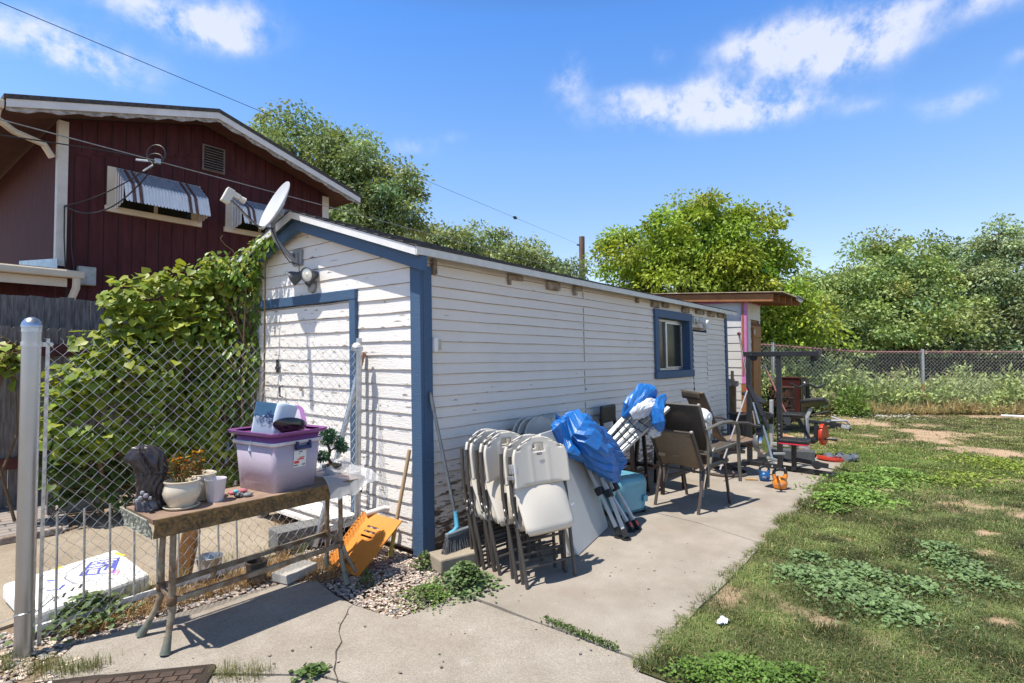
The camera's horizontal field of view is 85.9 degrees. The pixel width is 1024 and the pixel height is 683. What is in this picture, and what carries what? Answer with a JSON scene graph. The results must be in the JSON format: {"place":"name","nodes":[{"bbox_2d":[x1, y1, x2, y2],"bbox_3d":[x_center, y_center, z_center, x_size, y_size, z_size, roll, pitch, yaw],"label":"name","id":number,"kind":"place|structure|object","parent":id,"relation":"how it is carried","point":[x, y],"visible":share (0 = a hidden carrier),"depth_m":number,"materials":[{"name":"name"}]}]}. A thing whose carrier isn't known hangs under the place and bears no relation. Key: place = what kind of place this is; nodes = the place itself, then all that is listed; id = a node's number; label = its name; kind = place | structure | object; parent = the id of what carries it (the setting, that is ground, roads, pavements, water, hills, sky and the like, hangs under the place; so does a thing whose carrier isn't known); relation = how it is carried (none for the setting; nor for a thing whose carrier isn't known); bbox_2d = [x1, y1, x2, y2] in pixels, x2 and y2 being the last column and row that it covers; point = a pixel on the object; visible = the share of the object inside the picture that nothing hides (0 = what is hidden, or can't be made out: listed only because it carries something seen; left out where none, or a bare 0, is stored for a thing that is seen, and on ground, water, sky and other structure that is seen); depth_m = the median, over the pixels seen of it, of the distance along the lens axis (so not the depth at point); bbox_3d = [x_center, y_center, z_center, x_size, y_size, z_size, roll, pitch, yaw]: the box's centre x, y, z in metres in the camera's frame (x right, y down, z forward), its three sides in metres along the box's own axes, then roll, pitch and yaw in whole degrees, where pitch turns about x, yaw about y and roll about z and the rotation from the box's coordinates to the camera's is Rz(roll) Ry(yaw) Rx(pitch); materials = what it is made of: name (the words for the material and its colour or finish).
{"place":"outdoors","nodes":[
{"label":"outdoors","id":0,"kind":"place"},
{"bbox_2d":[0,500,68,536],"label":"path","id":1,"kind":"structure","parent":0,"point":[7,525],"depth_m":4.88,"materials":[{"name":"concrete"}]},
{"bbox_2d":[0,335,20,521],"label":"grape vine","id":2,"kind":"object","parent":1,"relation":"on","point":[9,365],"visible":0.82,"depth_m":4.81,"materials":[{"name":"green plant"}]},
{"bbox_2d":[46,433,107,514],"bbox_3d":[-4.166,1.252,5.302,0.095,0.900,0.496,-1,-2,39],"label":"bush","id":3,"kind":"object","parent":1,"relation":"on","point":[82,504],"visible":0.07,"depth_m":5.25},
{"bbox_2d":[0,576,281,682],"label":"gravel","id":4,"kind":"structure","parent":0,"point":[59,644],"depth_m":2.90,"materials":[{"name":"gravel"}]},
{"bbox_2d":[0,589,156,645],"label":"weed clump","id":5,"kind":"object","parent":4,"relation":"on","point":[89,598],"visible":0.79,"depth_m":3.00,"materials":[{"name":"green plant"}]},
{"bbox_2d":[245,557,267,583],"bbox_3d":[-1.662,1.489,3.577,0.136,0.128,0.136,-1,-2,39],"label":"plant pot","id":6,"kind":"object","parent":4,"relation":"on","point":[256,564],"visible":0.8,"depth_m":3.54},
{"bbox_2d":[0,512,307,630],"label":"driveway","id":7,"kind":"structure","parent":0,"point":[7,561],"depth_m":4.25,"materials":[{"name":"concrete"}]},
{"bbox_2d":[3,550,148,624],"bbox_3d":[-2.652,1.493,3.369,0.839,0.100,0.623,-1,-2,39],"label":"foam board","id":8,"kind":"object","parent":7,"relation":"on","point":[49,576],"visible":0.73,"depth_m":3.33,"materials":[{"name":"plastic"}]},
{"bbox_2d":[268,518,324,553],"bbox_3d":[-1.656,1.498,4.258,0.380,0.150,0.190,2,-2,-43],"label":"cinder block","id":9,"kind":"object","parent":7,"relation":"on","point":[293,528],"depth_m":4.18,"materials":[{"name":"concrete"}]},
{"bbox_2d":[257,502,353,544],"bbox_3d":[-1.794,1.504,4.733,1.210,0.205,0.250,-1,-2,39],"label":"door step","id":10,"kind":"object","parent":7,"relation":"on","point":[348,516],"depth_m":4.51,"materials":[{"name":"white paint"}]},
{"bbox_2d":[207,676,340,682],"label":"patio slab","id":11,"kind":"structure","parent":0,"point":[277,679],"depth_m":2.48,"materials":[{"name":"concrete"}]},
{"bbox_2d":[32,664,215,682],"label":"rubber mat","id":12,"kind":"object","parent":11,"relation":"on","point":[193,674],"visible":1,"depth_m":2.48,"materials":[{"name":"rubber"}]},
{"bbox_2d":[38,580,665,682],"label":"patio slab","id":13,"kind":"structure","parent":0,"point":[380,648],"depth_m":2.77,"materials":[{"name":"concrete"}]},
{"bbox_2d":[0,642,277,682],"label":"grass tufts","id":14,"kind":"object","parent":13,"relation":"on","point":[51,660],"visible":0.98,"depth_m":2.56,"materials":[{"name":"plant"}]},
{"bbox_2d":[120,470,364,655],"bbox_3d":[-1.505,1.214,3.226,0.445,0.685,1.255,-1,-2,39],"label":"console table","id":15,"kind":"object","parent":13,"relation":"on","point":[231,508],"visible":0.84,"depth_m":2.99,"materials":[{"name":"brown wood"}]},
{"bbox_2d":[123,444,168,512],"bbox_3d":[-1.878,0.698,2.842,0.171,0.335,0.166,0,-2,-9],"label":"carved statue","id":16,"kind":"object","parent":15,"relation":"on","point":[148,464],"visible":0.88,"depth_m":2.80,"materials":[{"name":"stone"}]},
{"bbox_2d":[162,452,200,510],"bbox_3d":[-1.727,0.723,2.878,0.179,0.288,0.179,-1,-2,39],"label":"flower pot","id":17,"kind":"object","parent":15,"relation":"on","point":[182,492],"visible":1,"depth_m":2.84,"materials":[{"name":"beige ceramic"}]},
{"bbox_2d":[182,446,216,500],"bbox_3d":[-1.735,0.722,3.052,0.179,0.299,0.179,-1,-2,39],"label":"flower pot","id":18,"kind":"object","parent":15,"relation":"on","point":[196,469],"visible":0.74,"depth_m":3.02,"materials":[{"name":"beige ceramic"}]},
{"bbox_2d":[204,476,226,502],"bbox_3d":[-1.619,0.808,3.002,0.112,0.124,0.112,-1,-2,39],"label":"fluted cup","id":19,"kind":"object","parent":15,"relation":"on","point":[215,488],"visible":1,"depth_m":2.97,"materials":[{"name":"white plastic"}]},
{"bbox_2d":[232,436,322,493],"bbox_3d":[-1.427,0.734,3.367,0.414,0.291,0.373,-1,-2,31],"label":"storage bin","id":20,"kind":"object","parent":15,"relation":"on","point":[275,468],"visible":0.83,"depth_m":3.24,"materials":[{"name":"plastic"}]},
{"bbox_2d":[228,424,326,443],"bbox_3d":[-1.433,0.680,3.372,0.453,0.301,0.417,-1,-2,31],"label":"purple tub","id":21,"kind":"object","parent":20,"relation":"in","point":[247,434],"visible":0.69,"depth_m":3.25,"materials":[{"name":"plastic"}]},
{"bbox_2d":[248,401,278,450],"bbox_3d":[-1.484,0.516,3.316,0.195,0.318,0.085,1,-2,-27],"label":"floral box","id":22,"kind":"object","parent":21,"relation":"in","point":[264,412],"visible":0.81,"depth_m":3.30,"materials":[{"name":"blue cardboard"}]},
{"bbox_2d":[272,402,297,433],"bbox_3d":[-1.407,0.496,3.372,0.180,0.252,0.080,1,-2,-29],"label":"foam roll","id":23,"kind":"object","parent":21,"relation":"in","point":[284,410],"visible":0.5,"depth_m":3.34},
{"bbox_2d":[273,417,305,432],"bbox_3d":[-1.321,0.502,3.277,0.117,0.112,0.223,-1,-2,39],"label":"black tray","id":24,"kind":"object","parent":21,"relation":"in","point":[286,425],"visible":0.94,"depth_m":3.23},
{"bbox_3d":[-1.145,0.888,3.584,0.430,0.174,0.384,-1,-2,39],"label":"plastic bag","id":25,"kind":"object","parent":15,"relation":"on","visible":0},
{"bbox_2d":[317,426,348,473],"bbox_3d":[-1.226,0.732,3.726,0.136,0.317,0.283,-1,-2,39],"label":"bonsai","id":26,"kind":"object","parent":25,"relation":"in","point":[330,438],"visible":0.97,"depth_m":3.70,"materials":[{"name":"green plant"}]},
{"bbox_2d":[272,560,316,584],"bbox_3d":[-1.439,1.526,3.647,0.140,0.058,0.260,-1,-2,25],"label":"concrete block","id":27,"kind":"object","parent":13,"relation":"on","point":[289,574],"depth_m":3.59,"materials":[{"name":"concrete"}]},
{"bbox_2d":[292,544,450,617],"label":"gravel","id":28,"kind":"structure","parent":0,"point":[380,562],"depth_m":3.53,"materials":[{"name":"gravel"}]},
{"bbox_2d":[381,582,462,613],"bbox_3d":[-0.528,1.519,3.334,0.508,0.097,0.470,0,-2,10],"label":"weed clump","id":29,"kind":"object","parent":28,"relation":"on","point":[428,587],"visible":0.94,"depth_m":3.29,"materials":[{"name":"green plant"}]},
{"bbox_2d":[0,360,1023,682],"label":"ground","id":30,"kind":"structure","parent":0,"point":[90,522],"depth_m":3.66,"materials":[{"name":"gravel"}]},
{"bbox_2d":[0,294,221,448],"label":"board fence","id":31,"kind":"object","parent":30,"relation":"on","point":[45,311],"visible":0.07,"depth_m":6.02,"materials":[{"name":"wood"}]},
{"bbox_2d":[0,325,224,508],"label":"picket fence","id":32,"kind":"object","parent":30,"relation":"on","point":[7,427],"visible":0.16,"depth_m":5.49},
{"bbox_2d":[38,414,206,520],"bbox_3d":[-3.572,1.140,5.309,1.681,1.040,0.606,1,-2,-41],"label":"grape vine","id":33,"kind":"object","parent":30,"relation":"on","point":[75,475],"visible":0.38,"depth_m":4.95,"materials":[{"name":"green plant"}]},
{"bbox_2d":[35,480,245,630],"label":"metal gate panel","id":34,"kind":"structure","parent":30,"relation":"on","point":[142,595],"depth_m":3.18,"materials":[{"name":"metal"}]},
{"bbox_2d":[39,259,252,516],"bbox_3d":[-3.385,0.386,5.234,0.844,2.456,1.824,-1,-2,39],"label":"grape vine","id":35,"kind":"object","parent":30,"relation":"on","point":[154,320],"visible":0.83,"depth_m":5.11,"materials":[{"name":"green plant"}]},
{"bbox_2d":[42,535,312,618],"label":"grass tufts","id":36,"kind":"object","parent":30,"relation":"on","point":[127,592],"visible":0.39,"depth_m":3.32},
{"bbox_2d":[0,93,361,322],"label":"house","id":37,"kind":"structure","parent":30,"relation":"on","point":[161,216],"depth_m":9.67,"materials":[{"name":"red"}]},
{"bbox_2d":[71,214,95,285],"bbox_3d":[-6.962,-1.480,8.932,0.139,1.130,0.330,-1,-2,39],"label":"meter box","id":38,"kind":"object","parent":37,"relation":"attached to","point":[89,279],"visible":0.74,"depth_m":8.90,"materials":[{"name":"grey metal"}]},
{"bbox_2d":[104,166,210,227],"bbox_3d":[-6.137,-2.563,9.642,0.581,0.775,1.520,-1,-2,39],"label":"window","id":39,"kind":"structure","parent":37,"relation":"in","point":[156,198],"depth_m":9.58,"materials":[{"name":"silver glass"}]},
{"bbox_2d":[223,197,290,236],"bbox_3d":[-4.959,-2.486,11.112,0.581,0.705,1.430,-1,-2,39],"label":"window","id":40,"kind":"structure","parent":37,"relation":"in","point":[236,222],"depth_m":10.80,"materials":[{"name":"silver glass"}]},
{"bbox_2d":[0,317,362,658],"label":"chain link fence","id":41,"kind":"object","parent":30,"relation":"on","point":[32,344],"visible":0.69,"depth_m":2.77,"materials":[{"name":"metal"}]},
{"bbox_2d":[176,529,200,577],"bbox_3d":[-2.132,1.386,3.607,0.146,0.348,0.070,0,-2,-13],"label":"wooden post","id":42,"kind":"object","parent":30,"relation":"on","point":[190,541],"visible":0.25,"depth_m":3.58,"materials":[{"name":"orange wood"}]},
{"bbox_2d":[55,517,354,641],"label":"dry litter","id":43,"kind":"object","parent":30,"relation":"on","point":[141,612],"visible":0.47,"depth_m":3.44,"materials":[{"name":"brown plant"}]},
{"bbox_2d":[195,551,223,579],"bbox_3d":[-1.995,1.483,3.626,0.164,0.142,0.164,-1,-2,39],"label":"bucket","id":44,"kind":"object","parent":30,"relation":"on","point":[205,564],"visible":0.62,"depth_m":3.59,"materials":[{"name":"metal"}]},
{"bbox_2d":[288,661,331,682],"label":"weed clump","id":45,"kind":"object","parent":30,"relation":"on","point":[313,669],"visible":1,"depth_m":2.51,"materials":[{"name":"green plant"}]},
{"bbox_2d":[312,352,365,546],"bbox_3d":[-1.359,0.830,4.340,0.406,1.499,0.043,1,-2,-35],"label":"pipe","id":46,"kind":"object","parent":30,"relation":"on","point":[336,458],"visible":0.56,"depth_m":4.34,"materials":[{"name":"metal"}]},
{"bbox_2d":[245,98,436,241],"bbox_3d":[-6.879,-3.524,20.765,8.748,11.334,5.765,-1,-2,39],"label":"elm tree","id":47,"kind":"object","parent":30,"relation":"on","point":[357,172],"visible":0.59,"depth_m":19.67,"materials":[{"name":"green plant"}]},
{"bbox_2d":[329,512,401,576],"bbox_3d":[-1.064,1.431,3.933,0.454,0.312,0.416,-1,-2,39],"label":"orange sheet","id":48,"kind":"object","parent":30,"relation":"on","point":[362,551],"visible":0.78,"depth_m":3.92,"materials":[{"name":"plastic"}]},
{"bbox_2d":[388,450,410,556],"bbox_3d":[-0.827,1.187,4.055,0.169,0.765,0.030,1,-2,-26],"label":"broomstick","id":49,"kind":"object","parent":30,"relation":"on","point":[392,543],"visible":0.9,"depth_m":4.05,"materials":[{"name":"brown wood"}]},
{"bbox_2d":[225,211,736,555],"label":"shed","id":50,"kind":"structure","parent":30,"relation":"on","point":[518,341],"depth_m":4.77,"materials":[{"name":"white paint"}]},
{"bbox_2d":[184,233,275,483],"bbox_3d":[-2.708,0.266,5.514,1.092,2.691,0.655,0,-2,12],"label":"creeper","id":51,"kind":"object","parent":50,"relation":"attached to","point":[247,283],"visible":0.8,"depth_m":5.45,"materials":[{"name":"green plant"}]},
{"bbox_2d":[220,181,302,270],"bbox_3d":[-2.212,-1.030,4.901,0.655,0.848,0.415,1,-2,-19],"label":"satellite dish","id":52,"kind":"object","parent":50,"relation":"attached to","point":[274,212],"visible":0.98,"depth_m":4.99,"materials":[{"name":"white metal"}]},
{"bbox_2d":[288,267,318,292],"bbox_3d":[-1.856,-0.545,4.917,0.264,0.210,0.180,0,-2,11],"label":"floodlight","id":53,"kind":"object","parent":50,"relation":"on","point":[307,276],"visible":1,"depth_m":4.87,"materials":[{"name":"grey plastic"}]},
{"bbox_2d":[259,301,350,511],"bbox_3d":[-1.945,0.594,5.041,1.616,1.854,0.082,-1,-2,39],"label":"boarded door","id":54,"kind":"structure","parent":50,"relation":"in","point":[293,326],"depth_m":4.96,"materials":[{"name":"white paint"}]},
{"bbox_2d":[653,308,694,378],"bbox_3d":[2.254,0.043,7.799,0.187,0.930,1.346,-1,-2,39],"label":"window","id":55,"kind":"structure","parent":50,"relation":"in","point":[673,337],"depth_m":7.90,"materials":[{"name":"blue paint"}]},
{"bbox_2d":[692,330,708,402],"bbox_3d":[2.937,0.494,8.576,0.062,1.332,0.644,-1,-2,39],"label":"patched doorway","id":56,"kind":"structure","parent":50,"relation":"in","point":[700,361],"depth_m":8.56,"materials":[{"name":"white paint"}]},
{"bbox_2d":[408,216,590,279],"bbox_3d":[-1.216,-2.187,28.772,7.840,9.119,10.416,-1,-2,39],"label":"elm tree","id":57,"kind":"object","parent":30,"relation":"on","point":[498,244],"visible":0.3,"depth_m":28.52,"materials":[{"name":"green plant"}]},
{"bbox_2d":[577,236,585,277],"bbox_3d":[4.102,-1.885,32.003,0.497,8.499,0.482,-1,-2,39],"label":"utility pole","id":58,"kind":"object","parent":30,"relation":"on","point":[581,244],"visible":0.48,"depth_m":32.03,"materials":[{"name":"brown wood"}]},
{"bbox_2d":[0,2,574,242],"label":"overhead line","id":59,"kind":"object","parent":58,"relation":"attached to","point":[225,96],"visible":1,"depth_m":8.82,"materials":[{"name":"black plastic"}]},
{"bbox_2d":[0,119,575,272],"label":"overhead line","id":60,"kind":"object","parent":58,"relation":"attached to","point":[223,178],"visible":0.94,"depth_m":8.32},
{"bbox_2d":[0,134,165,296],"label":"service cable","id":61,"kind":"object","parent":60,"relation":"hanging from","point":[157,161],"visible":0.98,"depth_m":7.70,"materials":[{"name":"black plastic"}]},
{"bbox_2d":[580,184,860,360],"bbox_3d":[5.699,-1.367,16.069,7.112,6.752,4.596,0,-2,-3],"label":"box elder","id":62,"kind":"object","parent":30,"relation":"on","point":[727,252],"visible":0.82,"depth_m":15.12,"materials":[{"name":"green plant"}]},
{"bbox_2d":[604,276,1023,390],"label":"undergrowth","id":63,"kind":"object","parent":30,"relation":"on","point":[948,363],"visible":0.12,"depth_m":18.15,"materials":[{"name":"green plant"}]},
{"bbox_2d":[761,345,1023,413],"bbox_3d":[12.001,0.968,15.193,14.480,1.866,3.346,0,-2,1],"label":"tall weeds","id":64,"kind":"object","parent":30,"relation":"on","point":[893,397],"visible":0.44,"depth_m":14.29,"materials":[{"name":"green plant"}]},
{"bbox_2d":[761,342,1023,414],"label":"chain link fence","id":65,"kind":"object","parent":30,"relation":"on","point":[921,355],"visible":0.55,"depth_m":14.19,"materials":[{"name":"metal"}]},
{"bbox_2d":[783,224,1010,379],"bbox_3d":[12.669,-1.010,19.147,6.994,6.215,5.950,0,-2,16],"label":"shade tree","id":66,"kind":"object","parent":30,"relation":"on","point":[903,284],"visible":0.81,"depth_m":17.93,"materials":[{"name":"green plant"}]},
{"bbox_2d":[831,392,1023,414],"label":"dry grass","id":67,"kind":"structure","parent":30,"relation":"on","point":[894,407],"depth_m":13.82,"materials":[{"name":"plant"}]},
{"bbox_2d":[913,227,1023,350],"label":"shade tree","id":68,"kind":"object","parent":30,"relation":"on","point":[958,251],"visible":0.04,"depth_m":22.16,"materials":[{"name":"green plant"}]},
{"bbox_2d":[939,212,1023,382],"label":"shade tree","id":69,"kind":"object","parent":30,"relation":"on","point":[997,267],"visible":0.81,"depth_m":18.45,"materials":[{"name":"green plant"}]},
{"bbox_2d":[0,0,1023,355],"label":"sky","id":70,"kind":"structure","parent":0,"point":[569,119],"materials":[{"name":"blue"}]},
{"bbox_2d":[439,511,762,661],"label":"patio slab","id":71,"kind":"structure","parent":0,"point":[623,612],"depth_m":3.56,"materials":[{"name":"concrete"}]},
{"bbox_2d":[428,546,480,574],"bbox_3d":[-0.392,1.510,3.835,0.340,0.100,0.200,1,-2,-35],"label":"concrete block","id":72,"kind":"object","parent":71,"relation":"on","point":[440,564],"depth_m":3.75,"materials":[{"name":"concrete"}]},
{"bbox_2d":[428,392,484,554],"bbox_3d":[-0.447,0.935,3.998,0.363,1.128,0.413,-1,-2,39],"label":"broom","id":73,"kind":"object","parent":72,"relation":"on","point":[455,536],"visible":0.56,"depth_m":3.92,"materials":[{"name":"plastic"}]},
{"bbox_2d":[414,560,509,602],"bbox_3d":[-0.305,1.480,3.464,0.624,0.182,0.526,-1,-2,39],"label":"weed clump","id":74,"kind":"object","parent":71,"relation":"on","point":[458,573],"visible":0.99,"depth_m":3.45,"materials":[{"name":"green plant"}]},
{"bbox_2d":[460,428,516,566],"bbox_3d":[-0.162,1.106,4.017,0.183,0.931,0.508,-17,-12,41],"label":"folding chair","id":75,"kind":"object","parent":71,"relation":"on","point":[472,540],"visible":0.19,"depth_m":3.87,"materials":[{"name":"beige plastic"}]},
{"bbox_2d":[465,429,524,569],"bbox_3d":[-0.119,1.105,3.966,0.508,0.931,0.183,1,-14,-45],"label":"folding chair","id":76,"kind":"object","parent":71,"relation":"on","point":[478,440],"visible":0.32,"depth_m":3.83,"materials":[{"name":"beige plastic"}]},
{"bbox_2d":[475,430,536,571],"bbox_3d":[-0.042,1.105,3.937,0.508,0.931,0.183,1,-14,-42],"label":"folding chair","id":77,"kind":"object","parent":71,"relation":"on","point":[479,493],"visible":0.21,"depth_m":3.81,"materials":[{"name":"beige plastic"}]},
{"bbox_2d":[479,431,543,575],"bbox_3d":[-0.002,1.104,3.871,0.508,0.931,0.183,0,-14,-41],"label":"folding chair","id":78,"kind":"object","parent":71,"relation":"on","point":[494,448],"visible":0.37,"depth_m":3.76,"materials":[{"name":"beige plastic"}]},
{"bbox_2d":[499,434,563,582],"bbox_3d":[0.142,1.100,3.739,0.508,0.931,0.183,2,-15,-34],"label":"folding chair","id":79,"kind":"object","parent":71,"relation":"on","point":[511,447],"visible":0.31,"depth_m":3.65,"materials":[{"name":"beige plastic"}]},
{"bbox_2d":[521,416,552,447],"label":"folding chair","id":80,"kind":"object","parent":71,"relation":"on","point":[538,425],"visible":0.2,"depth_m":4.79,"materials":[{"name":"beige plastic"}]},
{"bbox_2d":[507,436,576,588],"bbox_3d":[0.203,1.098,3.645,0.508,0.931,0.183,1,-15,-34],"label":"folding chair","id":81,"kind":"object","parent":71,"relation":"on","point":[538,485],"visible":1,"depth_m":3.61,"materials":[{"name":"beige plastic"}]},
{"bbox_2d":[533,430,607,555],"bbox_3d":[0.483,1.151,4.433,0.367,0.890,0.792,-1,-2,27],"label":"folding table","id":82,"kind":"object","parent":71,"relation":"on","point":[589,525],"visible":0.45,"depth_m":4.39,"materials":[{"name":"plastic"}]},
{"bbox_2d":[539,615,620,651],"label":"weeds","id":83,"kind":"object","parent":71,"relation":"on","point":[583,632],"visible":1,"depth_m":2.85,"materials":[{"name":"green plant"}]},
{"bbox_2d":[550,409,641,540],"bbox_3d":[0.676,1.067,4.587,0.689,1.025,0.789,-1,-2,28],"label":"pop up canopy","id":84,"kind":"object","parent":71,"relation":"on","point":[589,443],"visible":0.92,"depth_m":4.42,"materials":[{"name":"fabric"}]},
{"bbox_2d":[599,470,647,517],"bbox_3d":[1.025,1.419,5.184,0.471,0.360,0.402,1,-2,-37],"label":"wheeled case","id":85,"kind":"object","parent":71,"relation":"on","point":[632,486],"visible":0.51,"depth_m":5.04,"materials":[{"name":"teal plastic"}]},
{"bbox_2d":[608,383,669,452],"bbox_3d":[1.193,0.724,5.033,0.823,0.677,0.366,1,-2,-35],"label":"pop up canopy","id":86,"kind":"object","parent":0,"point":[642,402],"visible":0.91,"depth_m":5.04,"materials":[{"name":"blue metal"}]},
{"bbox_2d":[651,291,798,422],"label":"tool shed","id":87,"kind":"structure","parent":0,"point":[745,306],"depth_m":10.60,"materials":[{"name":"pink"}]},
{"bbox_2d":[751,323,761,413],"bbox_3d":[4.874,0.529,10.980,0.086,1.790,0.590,-1,-2,39],"label":"door","id":88,"kind":"structure","parent":87,"relation":"in","point":[755,327],"depth_m":10.92,"materials":[{"name":"wood"}]},
{"bbox_2d":[642,447,843,542],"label":"patio slab","id":89,"kind":"structure","parent":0,"point":[749,508],"depth_m":5.65,"materials":[{"name":"concrete"}]},
{"bbox_2d":[599,404,649,491],"bbox_3d":[1.201,1.155,5.901,0.416,0.932,0.436,-1,-2,35],"label":"bar stool","id":90,"kind":"object","parent":89,"relation":"on","point":[607,413],"visible":0.34,"depth_m":5.93,"materials":[{"name":"metal"}]},
{"bbox_2d":[634,428,684,494],"bbox_3d":[1.628,1.296,6.093,0.436,0.662,0.416,1,-2,-39],"label":"bar stool","id":91,"kind":"object","parent":89,"relation":"on","point":[655,466],"visible":0.26,"depth_m":6.09,"materials":[{"name":"metal"}]},
{"bbox_2d":[651,429,730,514],"bbox_3d":[1.746,1.219,5.415,0.728,0.780,0.504,1,-2,-42],"label":"patio chair","id":92,"kind":"object","parent":89,"relation":"on","point":[675,447],"visible":0.9,"depth_m":5.24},
{"bbox_2d":[663,402,741,489],"bbox_3d":[1.865,1.000,5.521,0.718,0.816,0.584,1,-2,-40],"label":"patio chair","id":93,"kind":"object","parent":92,"relation":"on","point":[684,417],"visible":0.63,"depth_m":5.30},
{"bbox_2d":[681,390,754,476],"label":"swivel chair","id":94,"kind":"object","parent":89,"relation":"on","point":[694,397],"visible":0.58,"depth_m":6.78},
{"bbox_2d":[757,447,814,461],"bbox_3d":[3.862,1.595,7.756,0.724,0.155,0.204,-1,-2,29],"label":"grey step","id":95,"kind":"object","parent":89,"relation":"on","point":[806,454],"visible":0.6,"depth_m":7.65,"materials":[{"name":"grey concrete"}]},
{"bbox_2d":[729,351,843,478],"bbox_3d":[3.107,0.880,6.771,1.652,1.528,1.211,1,-2,-34],"label":"home gym","id":96,"kind":"object","parent":89,"relation":"on","point":[761,441],"visible":0.95,"depth_m":6.93,"materials":[{"name":"black metal"}]},
{"bbox_2d":[741,391,851,457],"bbox_3d":[4.135,1.277,8.185,0.443,0.992,1.585,1,-2,-34],"label":"weight bench","id":97,"kind":"object","parent":89,"relation":"on","point":[821,435],"visible":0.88,"depth_m":7.94,"materials":[{"name":"black metal"}]},
{"bbox_2d":[624,413,1023,682],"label":"lawn","id":98,"kind":"structure","parent":0,"point":[919,433],"depth_m":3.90,"materials":[{"name":"plant"}]},
{"bbox_2d":[657,644,841,682],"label":"clover weeds","id":99,"kind":"object","parent":98,"relation":"on","point":[769,669],"visible":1,"depth_m":2.50,"materials":[{"name":"green plant"}]},
{"bbox_2d":[768,386,795,421],"bbox_3d":[6.162,1.420,12.556,0.570,0.780,0.570,-1,-2,39],"label":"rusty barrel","id":100,"kind":"object","parent":98,"relation":"on","point":[789,392],"visible":0.43,"depth_m":12.31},
{"bbox_2d":[782,377,809,417],"bbox_3d":[6.859,1.349,13.386,0.500,0.970,0.606,1,-2,-39],"label":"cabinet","id":101,"kind":"object","parent":98,"relation":"on","point":[802,393],"visible":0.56,"depth_m":13.13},
{"bbox_2d":[831,384,874,416],"bbox_3d":[8.477,1.498,13.704,1.088,0.890,0.956,1,-2,-31],"label":"weed bush","id":102,"kind":"object","parent":98,"relation":"on","point":[857,403],"visible":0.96,"depth_m":13.62,"materials":[{"name":"green plant"}]},
{"bbox_2d":[792,464,964,515],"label":"mallow weeds","id":103,"kind":"object","parent":98,"relation":"on","point":[861,492],"visible":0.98,"depth_m":5.96,"materials":[{"name":"green plant"}]},
{"bbox_2d":[753,538,1023,649],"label":"mallow weeds","id":104,"kind":"object","parent":98,"relation":"on","point":[861,594],"visible":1,"depth_m":3.49,"materials":[{"name":"green plant"}]},
{"bbox_2d":[899,450,1023,495],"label":"clover weeds","id":105,"kind":"object","parent":98,"relation":"on","point":[1018,468],"visible":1,"depth_m":6.97,"materials":[{"name":"green plant"}]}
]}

